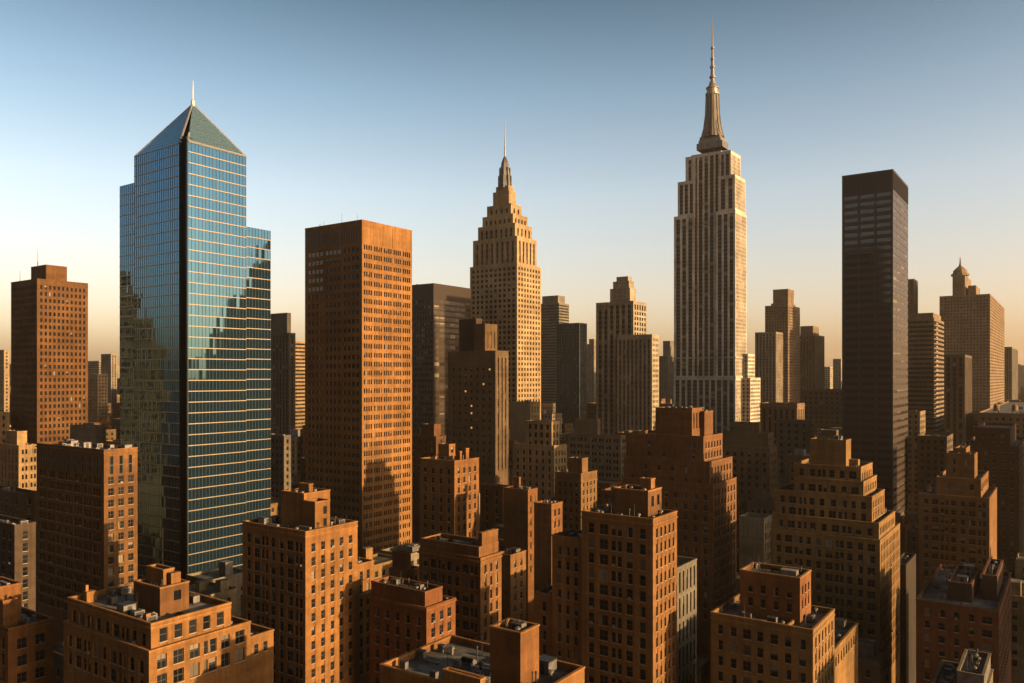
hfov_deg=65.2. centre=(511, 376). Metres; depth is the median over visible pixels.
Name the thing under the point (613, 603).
window
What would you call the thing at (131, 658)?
window
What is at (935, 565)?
window
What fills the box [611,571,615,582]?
window
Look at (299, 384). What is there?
apartment slab
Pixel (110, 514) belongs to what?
window
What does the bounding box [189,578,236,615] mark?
city block
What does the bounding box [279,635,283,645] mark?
window
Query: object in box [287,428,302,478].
city block
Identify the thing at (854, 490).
window
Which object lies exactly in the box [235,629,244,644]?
window
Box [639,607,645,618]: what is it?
window
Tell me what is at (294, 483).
city block
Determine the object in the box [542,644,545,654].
window
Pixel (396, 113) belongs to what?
sky
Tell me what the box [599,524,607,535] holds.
window
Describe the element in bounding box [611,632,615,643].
window
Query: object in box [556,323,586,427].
glass office tower
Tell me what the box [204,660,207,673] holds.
window
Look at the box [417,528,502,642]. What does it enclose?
loft block
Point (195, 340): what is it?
glass skyscraper
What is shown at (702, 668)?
city block
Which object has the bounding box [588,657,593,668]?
window
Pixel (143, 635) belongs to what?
window
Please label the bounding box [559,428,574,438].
city block
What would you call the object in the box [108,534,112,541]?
window
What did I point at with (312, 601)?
window
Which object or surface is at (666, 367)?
office tower
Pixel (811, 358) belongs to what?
office tower
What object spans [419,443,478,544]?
apartment block
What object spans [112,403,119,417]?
city block
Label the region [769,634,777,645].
window
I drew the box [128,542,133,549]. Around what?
window
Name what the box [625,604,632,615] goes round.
window
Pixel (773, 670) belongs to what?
window
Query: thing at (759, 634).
window
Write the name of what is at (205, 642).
window
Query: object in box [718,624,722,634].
window
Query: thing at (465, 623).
window
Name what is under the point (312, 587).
window
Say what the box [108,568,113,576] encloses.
window
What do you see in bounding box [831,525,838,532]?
window
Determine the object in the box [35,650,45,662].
window
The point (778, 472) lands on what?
city block
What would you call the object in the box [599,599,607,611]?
window
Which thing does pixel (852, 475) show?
window
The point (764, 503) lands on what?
city block
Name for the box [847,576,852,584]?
window
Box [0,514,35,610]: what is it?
warehouse
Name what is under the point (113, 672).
window
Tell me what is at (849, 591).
window
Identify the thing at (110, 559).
window
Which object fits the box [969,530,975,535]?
window
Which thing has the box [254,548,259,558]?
window
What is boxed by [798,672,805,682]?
window
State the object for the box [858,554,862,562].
window
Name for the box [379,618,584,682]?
apartment block
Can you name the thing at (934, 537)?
window
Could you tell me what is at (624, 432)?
city block
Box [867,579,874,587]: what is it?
window
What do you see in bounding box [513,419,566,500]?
cream block
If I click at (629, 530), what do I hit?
window
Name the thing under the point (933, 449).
office block
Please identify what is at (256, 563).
window
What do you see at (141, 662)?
window
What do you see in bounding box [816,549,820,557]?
window
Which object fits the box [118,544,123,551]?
window
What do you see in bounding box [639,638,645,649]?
window
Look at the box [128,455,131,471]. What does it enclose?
tall window
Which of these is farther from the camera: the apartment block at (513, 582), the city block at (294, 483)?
the city block at (294, 483)
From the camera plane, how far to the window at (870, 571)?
236.58 m
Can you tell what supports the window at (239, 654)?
in the apartment block at (160, 623)
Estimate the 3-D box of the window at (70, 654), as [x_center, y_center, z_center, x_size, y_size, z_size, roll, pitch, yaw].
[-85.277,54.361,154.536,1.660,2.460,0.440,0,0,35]
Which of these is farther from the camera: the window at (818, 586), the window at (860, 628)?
the window at (818, 586)
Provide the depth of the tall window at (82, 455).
257.18 m
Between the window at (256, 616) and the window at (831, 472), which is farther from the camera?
the window at (831, 472)
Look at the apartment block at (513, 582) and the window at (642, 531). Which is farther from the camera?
the apartment block at (513, 582)
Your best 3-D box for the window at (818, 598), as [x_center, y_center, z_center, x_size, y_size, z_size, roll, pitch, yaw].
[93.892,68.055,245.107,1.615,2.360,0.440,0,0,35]
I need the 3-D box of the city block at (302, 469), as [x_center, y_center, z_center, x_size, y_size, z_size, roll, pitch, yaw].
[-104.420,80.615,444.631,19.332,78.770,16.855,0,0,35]
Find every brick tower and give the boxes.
[11,261,87,443]
[305,217,411,556]
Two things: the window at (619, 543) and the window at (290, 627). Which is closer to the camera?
the window at (619, 543)
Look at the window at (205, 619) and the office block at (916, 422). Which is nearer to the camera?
the window at (205, 619)
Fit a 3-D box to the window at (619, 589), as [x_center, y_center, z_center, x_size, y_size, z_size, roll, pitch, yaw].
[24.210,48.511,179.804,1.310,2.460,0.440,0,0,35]
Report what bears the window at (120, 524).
in the loft block at (86, 513)
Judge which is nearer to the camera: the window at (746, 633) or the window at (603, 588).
the window at (746, 633)
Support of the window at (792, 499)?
in the setback block at (835, 528)
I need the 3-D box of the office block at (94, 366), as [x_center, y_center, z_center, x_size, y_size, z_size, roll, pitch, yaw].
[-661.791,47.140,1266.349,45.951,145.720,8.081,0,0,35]
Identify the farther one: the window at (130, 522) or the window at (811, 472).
the window at (130, 522)
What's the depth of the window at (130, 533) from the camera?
257.43 m
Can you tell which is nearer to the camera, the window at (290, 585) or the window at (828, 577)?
the window at (290, 585)
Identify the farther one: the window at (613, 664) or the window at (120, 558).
the window at (120, 558)
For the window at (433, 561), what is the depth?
228.07 m
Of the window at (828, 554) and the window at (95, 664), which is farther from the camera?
the window at (828, 554)
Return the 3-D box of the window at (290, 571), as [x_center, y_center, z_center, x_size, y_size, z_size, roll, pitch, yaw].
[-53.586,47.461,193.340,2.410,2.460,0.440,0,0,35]
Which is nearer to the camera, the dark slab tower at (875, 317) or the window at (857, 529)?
the window at (857, 529)
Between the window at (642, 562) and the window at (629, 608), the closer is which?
the window at (642, 562)
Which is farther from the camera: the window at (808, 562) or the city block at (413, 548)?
the city block at (413, 548)
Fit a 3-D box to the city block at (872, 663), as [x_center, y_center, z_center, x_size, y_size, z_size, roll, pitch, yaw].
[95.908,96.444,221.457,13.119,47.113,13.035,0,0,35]
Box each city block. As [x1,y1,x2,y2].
[9,386,10,424]
[53,641,63,682]
[91,416,111,428]
[92,422,115,439]
[106,439,119,444]
[111,418,119,439]
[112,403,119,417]
[117,378,119,394]
[185,560,241,617]
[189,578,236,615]
[271,497,280,514]
[271,502,277,515]
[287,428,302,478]
[291,474,300,488]
[301,457,304,481]
[303,425,304,456]
[357,540,359,556]
[361,546,391,579]
[380,542,420,565]
[478,524,503,550]
[479,489,479,531]
[508,440,518,470]
[508,469,512,485]
[541,403,555,412]
[541,410,561,432]
[546,497,600,505]
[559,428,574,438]
[559,434,567,445]
[562,423,572,432]
[587,402,595,418]
[597,474,621,497]
[600,486,616,504]
[614,430,640,434]
[659,399,672,406]
[697,653,708,682]
[708,628,710,682]
[736,498,741,545]
[736,546,738,571]
[736,572,739,594]
[747,493,774,514]
[777,458,780,487]
[786,449,809,483]
[813,427,841,437]
[858,637,888,682]
[895,511,918,527]
[895,515,909,554]
[907,526,918,597]
[972,417,977,425]
[972,426,975,436]
[997,557,1003,571]
[1004,558,1006,571]
[1011,579,1023,682]
[1016,553,1023,579]
[1018,394,1023,400]
[1020,386,1023,393]
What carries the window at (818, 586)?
in the setback block at (835, 528)
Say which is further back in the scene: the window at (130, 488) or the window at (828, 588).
the window at (130, 488)
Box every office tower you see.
[0,350,8,411]
[101,354,116,411]
[271,313,294,434]
[541,295,568,412]
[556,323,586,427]
[587,339,595,402]
[659,339,673,402]
[755,332,782,402]
[765,289,799,402]
[800,326,823,402]
[824,367,832,388]
[833,359,841,388]
[908,279,917,313]
[939,258,1004,412]
[1004,347,1017,401]
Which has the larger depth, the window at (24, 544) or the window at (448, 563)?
the window at (24, 544)
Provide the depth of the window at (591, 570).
184.20 m
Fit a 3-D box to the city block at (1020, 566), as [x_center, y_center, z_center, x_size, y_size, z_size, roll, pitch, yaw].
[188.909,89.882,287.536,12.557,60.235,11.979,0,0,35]
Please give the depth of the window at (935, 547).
300.30 m
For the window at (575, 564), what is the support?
in the apartment block at (605, 606)
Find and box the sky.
[0,0,1023,366]
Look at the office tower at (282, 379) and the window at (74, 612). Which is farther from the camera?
the office tower at (282, 379)
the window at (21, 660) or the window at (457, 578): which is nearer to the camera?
the window at (21, 660)
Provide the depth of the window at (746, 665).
173.12 m
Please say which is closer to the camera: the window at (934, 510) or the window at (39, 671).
the window at (39, 671)
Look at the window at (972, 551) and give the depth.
293.35 m
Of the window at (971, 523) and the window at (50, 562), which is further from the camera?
the window at (971, 523)
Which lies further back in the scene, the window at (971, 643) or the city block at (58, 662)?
the city block at (58, 662)
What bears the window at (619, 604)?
in the apartment block at (605, 606)
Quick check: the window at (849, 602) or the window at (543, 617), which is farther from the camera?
the window at (849, 602)
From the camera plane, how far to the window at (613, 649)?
180.81 m
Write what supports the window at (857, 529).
in the setback block at (835, 528)
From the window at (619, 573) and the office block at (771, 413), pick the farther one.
the office block at (771, 413)
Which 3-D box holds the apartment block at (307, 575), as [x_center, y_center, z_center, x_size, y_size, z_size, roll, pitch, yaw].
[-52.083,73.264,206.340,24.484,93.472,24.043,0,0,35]
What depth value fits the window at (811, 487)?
249.87 m
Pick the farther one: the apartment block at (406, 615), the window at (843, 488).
the window at (843, 488)
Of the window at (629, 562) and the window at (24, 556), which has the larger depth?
the window at (24, 556)
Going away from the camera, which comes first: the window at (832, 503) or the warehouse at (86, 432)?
the window at (832, 503)
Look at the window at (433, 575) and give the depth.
227.85 m
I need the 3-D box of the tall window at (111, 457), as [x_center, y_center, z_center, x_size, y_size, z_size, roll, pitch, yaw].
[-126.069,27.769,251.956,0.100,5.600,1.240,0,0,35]
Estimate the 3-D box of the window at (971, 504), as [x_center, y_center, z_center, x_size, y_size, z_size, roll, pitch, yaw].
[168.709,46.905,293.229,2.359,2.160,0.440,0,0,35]
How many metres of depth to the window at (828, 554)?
243.61 m
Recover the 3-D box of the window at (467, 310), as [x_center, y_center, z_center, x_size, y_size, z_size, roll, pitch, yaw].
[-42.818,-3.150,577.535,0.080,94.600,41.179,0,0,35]
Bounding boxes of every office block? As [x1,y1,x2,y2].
[88,361,100,373]
[88,373,107,422]
[271,433,290,497]
[412,283,470,442]
[508,400,539,441]
[568,418,625,479]
[722,417,776,513]
[759,402,804,445]
[776,419,812,485]
[802,388,841,431]
[908,410,925,516]
[917,433,952,516]
[978,401,1023,436]
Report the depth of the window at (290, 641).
193.61 m
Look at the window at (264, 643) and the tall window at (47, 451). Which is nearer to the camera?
the window at (264, 643)
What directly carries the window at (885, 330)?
in the dark slab tower at (875, 317)
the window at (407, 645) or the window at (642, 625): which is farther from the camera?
the window at (407, 645)
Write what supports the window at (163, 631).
in the apartment block at (160, 623)
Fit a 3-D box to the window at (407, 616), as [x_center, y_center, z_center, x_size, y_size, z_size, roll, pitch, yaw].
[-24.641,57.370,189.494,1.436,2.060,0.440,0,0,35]
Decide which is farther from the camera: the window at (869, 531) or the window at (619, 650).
the window at (869, 531)
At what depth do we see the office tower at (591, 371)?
1253.92 m
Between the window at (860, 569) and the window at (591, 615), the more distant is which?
the window at (860, 569)
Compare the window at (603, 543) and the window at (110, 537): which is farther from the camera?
the window at (110, 537)
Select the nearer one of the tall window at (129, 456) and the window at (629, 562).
the window at (629, 562)
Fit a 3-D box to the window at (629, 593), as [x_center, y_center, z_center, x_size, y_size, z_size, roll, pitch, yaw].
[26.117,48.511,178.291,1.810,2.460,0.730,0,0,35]
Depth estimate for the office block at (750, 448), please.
427.48 m
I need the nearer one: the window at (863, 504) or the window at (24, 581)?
the window at (24, 581)
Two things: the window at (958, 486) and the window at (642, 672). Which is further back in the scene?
the window at (958, 486)
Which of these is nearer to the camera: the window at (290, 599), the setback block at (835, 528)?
the window at (290, 599)
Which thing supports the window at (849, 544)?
in the setback block at (835, 528)
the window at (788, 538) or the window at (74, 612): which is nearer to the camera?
the window at (74, 612)
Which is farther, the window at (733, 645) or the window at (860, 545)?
the window at (860, 545)
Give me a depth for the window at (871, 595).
236.58 m
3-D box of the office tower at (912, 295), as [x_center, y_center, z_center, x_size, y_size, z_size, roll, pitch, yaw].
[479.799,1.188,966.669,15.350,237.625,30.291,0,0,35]
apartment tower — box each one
[908,313,943,432]
[944,355,971,450]
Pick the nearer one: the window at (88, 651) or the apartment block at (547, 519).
the window at (88, 651)
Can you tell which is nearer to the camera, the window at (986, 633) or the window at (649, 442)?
the window at (986, 633)
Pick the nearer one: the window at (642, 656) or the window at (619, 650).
the window at (642, 656)
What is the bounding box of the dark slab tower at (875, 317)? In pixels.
[842,169,907,515]
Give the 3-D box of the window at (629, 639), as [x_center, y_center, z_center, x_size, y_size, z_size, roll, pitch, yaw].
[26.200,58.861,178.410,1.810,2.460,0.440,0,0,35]
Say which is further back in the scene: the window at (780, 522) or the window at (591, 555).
the window at (780, 522)
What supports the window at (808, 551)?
in the setback block at (835, 528)
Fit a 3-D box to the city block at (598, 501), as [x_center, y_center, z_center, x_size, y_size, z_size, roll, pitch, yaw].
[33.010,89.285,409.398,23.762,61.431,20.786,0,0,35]
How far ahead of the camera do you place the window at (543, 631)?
193.46 m
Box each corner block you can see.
[0,411,9,442]
[0,430,35,490]
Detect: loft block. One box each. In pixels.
[35,439,137,643]
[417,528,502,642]
[554,452,597,530]
[677,556,696,682]
[739,512,771,571]
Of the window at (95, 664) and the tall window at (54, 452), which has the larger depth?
the tall window at (54, 452)
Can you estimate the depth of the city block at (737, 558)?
345.35 m
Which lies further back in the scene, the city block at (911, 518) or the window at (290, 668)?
the city block at (911, 518)
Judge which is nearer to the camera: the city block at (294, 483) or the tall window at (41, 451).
the tall window at (41, 451)
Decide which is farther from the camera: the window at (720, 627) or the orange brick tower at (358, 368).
the orange brick tower at (358, 368)
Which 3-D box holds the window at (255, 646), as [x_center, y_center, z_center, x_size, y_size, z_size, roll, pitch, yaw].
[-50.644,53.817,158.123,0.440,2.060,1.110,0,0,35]
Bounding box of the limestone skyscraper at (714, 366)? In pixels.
[673,17,759,444]
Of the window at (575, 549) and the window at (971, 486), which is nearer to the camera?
the window at (575, 549)
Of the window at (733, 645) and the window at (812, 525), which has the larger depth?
the window at (812, 525)
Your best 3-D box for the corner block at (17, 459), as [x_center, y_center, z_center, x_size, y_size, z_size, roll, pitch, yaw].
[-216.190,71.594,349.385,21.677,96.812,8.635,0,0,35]
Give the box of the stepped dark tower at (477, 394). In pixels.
[448,319,508,488]
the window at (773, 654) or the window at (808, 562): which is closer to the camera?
the window at (773, 654)
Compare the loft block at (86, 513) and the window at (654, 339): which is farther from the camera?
the window at (654, 339)
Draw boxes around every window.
[17,637,27,649]
[17,654,27,667]
[17,672,27,682]
[18,287,84,441]
[22,531,26,539]
[22,579,27,588]
[22,591,27,600]
[23,543,26,551]
[23,555,26,563]
[23,567,27,575]
[35,633,45,645]
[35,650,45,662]
[35,667,45,679]
[39,469,99,611]
[40,450,42,466]
[47,451,48,466]
[54,452,55,467]
[60,452,62,468]
[67,453,69,469]
[67,634,71,647]
[67,652,71,665]
[71,610,75,623]
[74,454,76,470]
[74,637,80,651]
[74,655,80,669]
[78,613,84,626]
[82,455,83,471]
[86,641,89,654]
[89,455,90,472]
[92,643,97,657]
[92,662,96,675]
[95,618,100,631]
[101,647,105,660]
[101,665,105,679]
[104,621,108,634]
[108,477,112,484]
[108,488,113,495]
[108,500,112,507]
[108,511,112,518]
[108,522,113,530]
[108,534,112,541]
[108,545,113,553]
[108,557,112,564]
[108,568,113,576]
[108,580,113,587]
[109,650,115,664]
[109,669,115,682]
[110,456,113,473]
[112,624,118,638]
[118,476,122,483]
[118,487,122,494]
[118,498,123,505]
[118,510,123,517]
[118,521,122,528]
[118,532,123,539]
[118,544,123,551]
[118,555,122,562]
[118,566,122,573]
[118,577,123,585]
[119,455,122,472]
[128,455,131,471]
[128,475,133,482]
[128,486,132,493]
[128,497,132,504]
[128,508,133,515]
[128,519,133,526]
[128,531,133,538]
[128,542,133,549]
[128,553,132,560]
[128,564,132,571]
[128,575,132,583]
[128,657,133,671]
[131,630,136,644]
[138,660,143,675]
[141,633,145,647]
[157,653,167,670]
[157,673,165,682]
[159,627,167,643]
[173,648,184,664]
[173,668,184,682]
[174,623,182,638]
[189,619,196,634]
[190,643,199,659]
[190,662,199,678]
[203,615,210,630]
[204,641,207,654]
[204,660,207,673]
[208,638,216,653]
[208,657,216,672]
[216,612,223,626]
[221,634,229,649]
[221,652,229,668]
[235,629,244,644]
[235,648,244,663]
[247,573,250,582]
[253,535,259,544]
[253,561,259,571]
[253,575,258,584]
[253,601,258,611]
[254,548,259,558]
[254,588,259,598]
[254,644,258,654]
[255,615,258,623]
[263,641,267,651]
[270,551,274,561]
[270,578,274,588]
[270,592,274,602]
[270,606,274,615]
[271,538,274,547]
[271,565,274,574]
[274,506,369,682]
[279,539,283,549]
[279,553,282,562]
[279,580,283,590]
[279,594,283,604]
[279,608,283,618]
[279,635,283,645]
[279,649,283,659]
[279,663,283,673]
[280,566,282,576]
[286,554,292,564]
[286,568,292,578]
[286,582,292,592]
[286,596,292,606]
[286,637,292,648]
[286,651,292,662]
[286,665,292,676]
[287,540,292,550]
[287,610,292,620]
[287,624,292,634]
[308,245,393,552]
[311,543,315,552]
[311,557,315,566]
[311,571,315,580]
[311,585,315,594]
[311,599,315,608]
[405,629,409,638]
[405,643,409,651]
[406,615,409,623]
[430,559,435,568]
[430,572,435,582]
[431,613,434,623]
[434,309,469,438]
[439,625,443,634]
[446,561,450,571]
[446,575,450,584]
[456,563,458,572]
[456,577,458,586]
[462,564,468,574]
[462,578,468,588]
[462,592,468,602]
[462,606,467,616]
[462,621,467,630]
[472,267,538,401]
[541,601,545,611]
[541,616,545,626]
[541,630,545,640]
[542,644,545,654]
[557,546,675,682]
[573,563,577,572]
[573,578,577,586]
[574,548,577,557]
[588,522,593,533]
[588,537,593,548]
[588,552,593,563]
[588,567,593,578]
[588,582,593,593]
[588,597,593,608]
[588,612,593,623]
[588,627,593,638]
[588,642,593,653]
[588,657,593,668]
[588,672,593,682]
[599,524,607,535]
[599,539,607,550]
[599,554,607,565]
[599,569,607,580]
[599,584,607,595]
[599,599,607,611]
[599,615,607,626]
[599,645,607,656]
[599,660,607,672]
[600,630,607,641]
[611,525,615,536]
[611,556,615,566]
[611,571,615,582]
[611,586,615,597]
[611,617,615,628]
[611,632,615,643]
[611,647,615,658]
[611,663,615,673]
[612,541,615,551]
[612,602,615,612]
[617,526,621,536]
[617,541,621,552]
[617,557,621,567]
[617,572,621,583]
[617,587,621,598]
[617,603,621,613]
[617,618,621,629]
[617,633,621,644]
[617,649,621,660]
[617,664,621,675]
[625,527,632,538]
[625,558,632,569]
[625,573,632,584]
[625,589,632,600]
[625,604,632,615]
[625,620,632,631]
[625,635,632,646]
[625,666,632,678]
[626,542,632,553]
[626,650,632,662]
[631,441,733,619]
[639,529,645,539]
[639,544,645,555]
[639,560,645,571]
[639,575,645,586]
[639,591,645,602]
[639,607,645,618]
[639,622,645,634]
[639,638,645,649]
[639,654,645,665]
[639,669,645,681]
[654,339,657,427]
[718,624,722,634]
[718,640,722,650]
[718,656,722,666]
[718,671,722,681]
[730,627,736,637]
[730,643,736,653]
[730,658,736,669]
[731,674,735,682]
[742,629,750,640]
[742,645,750,656]
[742,661,750,672]
[743,677,750,682]
[757,631,763,642]
[757,648,763,658]
[757,664,762,674]
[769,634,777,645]
[769,666,777,677]
[770,650,777,661]
[777,469,898,669]
[778,519,782,526]
[780,495,784,502]
[784,637,790,647]
[784,669,791,680]
[785,535,791,542]
[785,546,791,553]
[785,557,791,564]
[785,653,791,664]
[787,520,794,527]
[789,496,795,503]
[789,507,795,514]
[798,639,805,650]
[798,656,805,667]
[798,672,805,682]
[799,468,803,475]
[799,483,803,490]
[805,548,810,555]
[806,537,810,544]
[806,560,810,567]
[808,469,814,476]
[808,484,815,491]
[809,498,814,505]
[809,509,814,516]
[810,523,815,530]
[816,538,820,545]
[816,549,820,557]
[816,561,820,568]
[816,572,820,580]
[816,584,820,591]
[816,595,820,602]
[821,524,826,531]
[825,539,832,547]
[825,551,831,558]
[825,562,832,570]
[825,573,831,581]
[825,585,832,593]
[825,596,831,604]
[828,499,835,507]
[829,470,833,477]
[829,511,835,518]
[830,485,835,492]
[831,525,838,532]
[839,471,844,478]
[841,486,845,493]
[844,191,907,515]
[846,553,852,561]
[846,565,851,572]
[846,588,852,596]
[846,600,851,607]
[847,541,852,549]
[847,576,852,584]
[847,611,851,619]
[849,471,856,479]
[850,487,858,494]
[850,501,855,508]
[850,513,855,520]
[855,527,860,535]
[857,543,862,550]
[857,566,862,574]
[857,578,862,585]
[857,590,862,597]
[857,613,862,621]
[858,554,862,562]
[858,601,862,609]
[858,625,862,633]
[860,502,865,509]
[861,514,865,521]
[867,528,872,536]
[867,544,874,552]
[867,556,874,563]
[867,567,874,575]
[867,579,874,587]
[867,591,874,599]
[867,603,874,611]
[867,615,874,623]
[867,626,874,635]
[924,608,1010,680]
[932,499,937,504]
[932,508,937,513]
[932,517,937,522]
[932,526,937,531]
[932,535,938,541]
[932,544,938,550]
[932,553,938,559]
[932,562,937,568]
[938,610,944,617]
[938,623,944,630]
[938,636,944,643]
[938,649,944,656]
[943,482,947,488]
[953,459,966,473]
[956,483,960,489]
[968,614,974,622]
[968,627,974,635]
[969,484,973,490]
[969,502,975,507]
[969,511,975,517]
[969,520,975,526]
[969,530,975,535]
[969,539,975,544]
[969,548,975,554]
[969,557,975,563]
[969,641,973,648]
[981,616,992,625]
[981,630,992,638]
[981,643,991,651]
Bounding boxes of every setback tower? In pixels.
[470,135,540,419]
[596,276,658,433]
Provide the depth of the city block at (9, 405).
878.96 m
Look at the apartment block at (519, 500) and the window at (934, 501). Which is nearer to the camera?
the apartment block at (519, 500)
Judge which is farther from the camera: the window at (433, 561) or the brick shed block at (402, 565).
the brick shed block at (402, 565)
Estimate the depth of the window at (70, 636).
154.92 m
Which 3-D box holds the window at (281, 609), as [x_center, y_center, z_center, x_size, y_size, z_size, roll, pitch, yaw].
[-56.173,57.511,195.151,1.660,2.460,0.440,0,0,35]
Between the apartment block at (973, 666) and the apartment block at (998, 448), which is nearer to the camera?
the apartment block at (973, 666)
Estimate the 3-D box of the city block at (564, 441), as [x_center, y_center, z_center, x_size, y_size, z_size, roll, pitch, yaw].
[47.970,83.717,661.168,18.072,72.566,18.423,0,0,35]
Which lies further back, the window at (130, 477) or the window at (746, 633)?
the window at (130, 477)
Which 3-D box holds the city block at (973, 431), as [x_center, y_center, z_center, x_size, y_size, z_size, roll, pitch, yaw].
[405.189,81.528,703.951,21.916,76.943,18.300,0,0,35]
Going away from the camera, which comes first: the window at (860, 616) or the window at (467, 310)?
the window at (860, 616)
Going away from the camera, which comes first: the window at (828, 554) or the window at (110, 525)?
the window at (828, 554)
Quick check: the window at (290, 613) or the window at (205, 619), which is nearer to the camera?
the window at (205, 619)
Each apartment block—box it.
[0,576,53,682]
[63,563,273,682]
[241,480,374,682]
[367,572,456,682]
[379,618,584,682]
[412,423,445,542]
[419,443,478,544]
[480,475,508,531]
[501,547,525,620]
[504,476,537,622]
[534,477,677,682]
[534,498,562,590]
[710,556,858,682]
[916,558,1010,682]
[932,648,993,682]
[962,422,1023,578]
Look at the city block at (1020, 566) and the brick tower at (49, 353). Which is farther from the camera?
the brick tower at (49, 353)
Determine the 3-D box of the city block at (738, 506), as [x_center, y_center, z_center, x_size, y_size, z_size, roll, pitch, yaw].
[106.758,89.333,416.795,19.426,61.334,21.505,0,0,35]
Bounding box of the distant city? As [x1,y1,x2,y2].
[9,364,1023,393]
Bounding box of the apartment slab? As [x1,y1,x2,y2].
[295,341,304,428]
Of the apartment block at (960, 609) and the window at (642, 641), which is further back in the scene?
the apartment block at (960, 609)
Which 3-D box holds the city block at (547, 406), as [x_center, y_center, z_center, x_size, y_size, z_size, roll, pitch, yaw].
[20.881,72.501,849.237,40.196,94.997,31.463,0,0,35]
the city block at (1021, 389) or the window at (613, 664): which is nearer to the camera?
the window at (613, 664)
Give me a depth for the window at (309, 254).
362.06 m
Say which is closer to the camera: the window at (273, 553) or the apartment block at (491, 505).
the window at (273, 553)
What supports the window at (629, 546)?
in the apartment block at (605, 606)
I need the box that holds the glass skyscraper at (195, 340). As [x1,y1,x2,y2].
[119,85,270,579]
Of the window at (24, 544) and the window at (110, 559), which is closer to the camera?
the window at (24, 544)
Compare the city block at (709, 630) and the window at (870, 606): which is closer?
the window at (870, 606)
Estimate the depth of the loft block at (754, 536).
338.76 m
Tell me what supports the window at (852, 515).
in the setback block at (835, 528)
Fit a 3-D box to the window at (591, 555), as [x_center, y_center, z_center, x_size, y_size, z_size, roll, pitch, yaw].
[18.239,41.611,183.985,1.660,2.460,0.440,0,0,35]
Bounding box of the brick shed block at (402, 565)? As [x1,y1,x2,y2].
[389,549,418,580]
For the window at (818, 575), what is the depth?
245.19 m
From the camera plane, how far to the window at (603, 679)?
187.74 m
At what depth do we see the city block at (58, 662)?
211.14 m
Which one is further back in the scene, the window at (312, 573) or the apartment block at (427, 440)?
the apartment block at (427, 440)
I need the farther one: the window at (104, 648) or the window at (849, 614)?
the window at (849, 614)
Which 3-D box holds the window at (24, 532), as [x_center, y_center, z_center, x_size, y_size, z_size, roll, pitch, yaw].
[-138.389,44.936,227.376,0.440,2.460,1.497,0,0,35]
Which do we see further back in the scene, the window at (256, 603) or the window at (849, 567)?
the window at (849, 567)
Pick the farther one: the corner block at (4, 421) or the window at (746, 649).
the corner block at (4, 421)
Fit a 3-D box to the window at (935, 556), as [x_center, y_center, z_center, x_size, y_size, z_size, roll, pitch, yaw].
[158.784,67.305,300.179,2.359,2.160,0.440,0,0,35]
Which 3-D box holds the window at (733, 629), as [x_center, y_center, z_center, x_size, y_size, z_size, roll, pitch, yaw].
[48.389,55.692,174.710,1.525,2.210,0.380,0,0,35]
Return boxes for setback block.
[622,404,736,654]
[771,435,899,682]
[919,443,996,592]
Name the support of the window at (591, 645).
in the apartment block at (605, 606)
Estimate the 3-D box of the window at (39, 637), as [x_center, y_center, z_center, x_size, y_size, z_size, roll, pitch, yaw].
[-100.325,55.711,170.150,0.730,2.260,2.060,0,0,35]
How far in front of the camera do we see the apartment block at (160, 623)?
149.80 m
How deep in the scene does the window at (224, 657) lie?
151.41 m
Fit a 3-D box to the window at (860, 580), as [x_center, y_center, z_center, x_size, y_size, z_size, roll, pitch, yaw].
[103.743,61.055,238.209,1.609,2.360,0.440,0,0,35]
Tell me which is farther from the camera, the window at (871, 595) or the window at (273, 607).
the window at (871, 595)
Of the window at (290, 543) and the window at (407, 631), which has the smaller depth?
the window at (407, 631)
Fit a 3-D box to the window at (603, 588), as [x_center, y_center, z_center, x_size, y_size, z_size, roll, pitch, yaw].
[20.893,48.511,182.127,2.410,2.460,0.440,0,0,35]
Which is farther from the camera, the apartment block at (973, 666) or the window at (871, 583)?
the window at (871, 583)
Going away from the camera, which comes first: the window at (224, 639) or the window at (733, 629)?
the window at (224, 639)
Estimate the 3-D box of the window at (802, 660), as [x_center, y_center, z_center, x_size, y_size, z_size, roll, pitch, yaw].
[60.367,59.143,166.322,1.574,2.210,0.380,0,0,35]
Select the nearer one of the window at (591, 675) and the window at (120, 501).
the window at (591, 675)
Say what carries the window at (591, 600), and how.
in the apartment block at (605, 606)
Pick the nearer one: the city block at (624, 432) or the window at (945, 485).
the window at (945, 485)
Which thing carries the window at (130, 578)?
in the loft block at (86, 513)
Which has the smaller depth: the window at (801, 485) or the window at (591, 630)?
the window at (591, 630)
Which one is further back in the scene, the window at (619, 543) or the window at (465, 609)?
the window at (465, 609)
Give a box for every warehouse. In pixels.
[0,481,35,521]
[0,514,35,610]
[70,423,105,443]
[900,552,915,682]
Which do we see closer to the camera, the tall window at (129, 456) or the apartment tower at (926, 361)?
the tall window at (129, 456)
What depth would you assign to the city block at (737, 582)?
326.25 m

